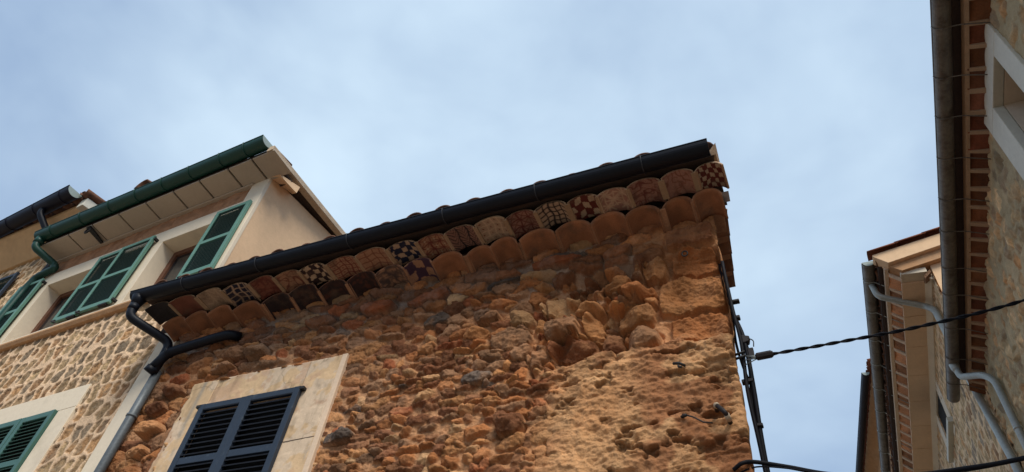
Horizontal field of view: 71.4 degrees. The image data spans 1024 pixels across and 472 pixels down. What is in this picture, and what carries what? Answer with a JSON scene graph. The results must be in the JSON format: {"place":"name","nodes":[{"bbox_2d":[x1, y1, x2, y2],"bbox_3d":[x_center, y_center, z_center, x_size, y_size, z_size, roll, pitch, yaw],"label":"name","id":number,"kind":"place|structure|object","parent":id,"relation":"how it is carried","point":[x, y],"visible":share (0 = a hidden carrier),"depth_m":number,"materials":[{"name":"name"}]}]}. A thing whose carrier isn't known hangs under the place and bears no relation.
{"place":"outdoors","nodes":[
{"label":"outdoors","id":0,"kind":"place"},
{"bbox_2d":[0,185,105,324],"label":"blue guttered house","id":1,"kind":"structure","parent":0,"point":[22,262],"depth_m":12.60,"materials":[{"name":"paint"}]},
{"bbox_2d":[0,272,19,295],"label":"window","id":2,"kind":"structure","parent":1,"relation":"in","point":[9,279],"depth_m":12.30,"materials":[{"name":"blue paint"}]},
{"bbox_2d":[0,135,345,471],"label":"green shuttered house","id":3,"kind":"structure","parent":0,"point":[79,352],"depth_m":9.71,"materials":[{"name":"stone"}]},
{"bbox_2d":[0,384,91,471],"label":"window","id":4,"kind":"structure","parent":3,"relation":"in","point":[28,430],"depth_m":7.83,"materials":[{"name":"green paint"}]},
{"bbox_2d":[0,250,120,334],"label":"window","id":5,"kind":"structure","parent":3,"relation":"in","point":[55,314],"depth_m":10.52,"materials":[{"name":"green paint"}]},
{"bbox_2d":[75,199,252,314],"bbox_3d":[-4.609,0.403,9.593,2.485,1.371,0.407,-17,-52,22],"label":"window","id":6,"kind":"structure","parent":3,"relation":"in","point":[181,262],"depth_m":9.57,"materials":[{"name":"green paint"}]},
{"bbox_2d":[0,0,938,471],"label":"sky","id":7,"kind":"structure","parent":0,"point":[819,115],"materials":[{"name":"blue"}]},
{"bbox_2d":[861,227,1022,471],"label":"stepped eave house","id":8,"kind":"structure","parent":0,"point":[927,426],"depth_m":12.17,"materials":[{"name":"paint"}]},
{"bbox_2d":[936,380,955,466],"bbox_3d":[7.822,3.323,12.734,0.337,1.040,1.444,-14,-51,19],"label":"window","id":9,"kind":"structure","parent":8,"relation":"in","point":[947,421],"depth_m":12.60,"materials":[{"name":"white paint"}]},
{"label":"ground","id":10,"kind":"structure","parent":0,"visible":0},
{"bbox_2d":[94,138,754,471],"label":"stone house","id":11,"kind":"structure","parent":10,"relation":"on","point":[580,321],"depth_m":5.98,"materials":[{"name":"stone"}]},
{"bbox_2d":[148,353,348,471],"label":"window","id":12,"kind":"structure","parent":11,"relation":"in","point":[275,419],"depth_m":6.25,"materials":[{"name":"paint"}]},
{"bbox_2d":[718,260,769,471],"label":"cable bundle","id":13,"kind":"object","parent":11,"relation":"attached to","point":[748,382],"visible":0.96,"depth_m":4.79,"materials":[{"name":"black metal"}]},
{"bbox_2d":[855,358,891,471],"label":"orange far house","id":14,"kind":"structure","parent":10,"relation":"on","point":[867,457],"depth_m":24.38,"materials":[{"name":"red ceramic"}]},
{"bbox_2d":[930,0,1023,471],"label":"grey mortar house","id":15,"kind":"structure","parent":10,"relation":"on","point":[978,62],"depth_m":7.29,"materials":[{"name":"stone"}]},
{"bbox_2d":[732,455,1023,471],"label":"thick overhead cable","id":16,"kind":"object","parent":15,"relation":"attached to","point":[768,464],"visible":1,"depth_m":3.78,"materials":[{"name":"black rubber"}]},
{"bbox_2d":[744,299,1023,364],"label":"twisted overhead cable","id":17,"kind":"object","parent":15,"relation":"attached to","point":[768,354],"visible":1,"depth_m":4.50,"materials":[{"name":"metal"}]},
{"bbox_2d":[984,24,1023,179],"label":"window","id":18,"kind":"structure","parent":15,"relation":"in","point":[1004,81],"depth_m":6.40,"materials":[{"name":"white paint"}]}
]}

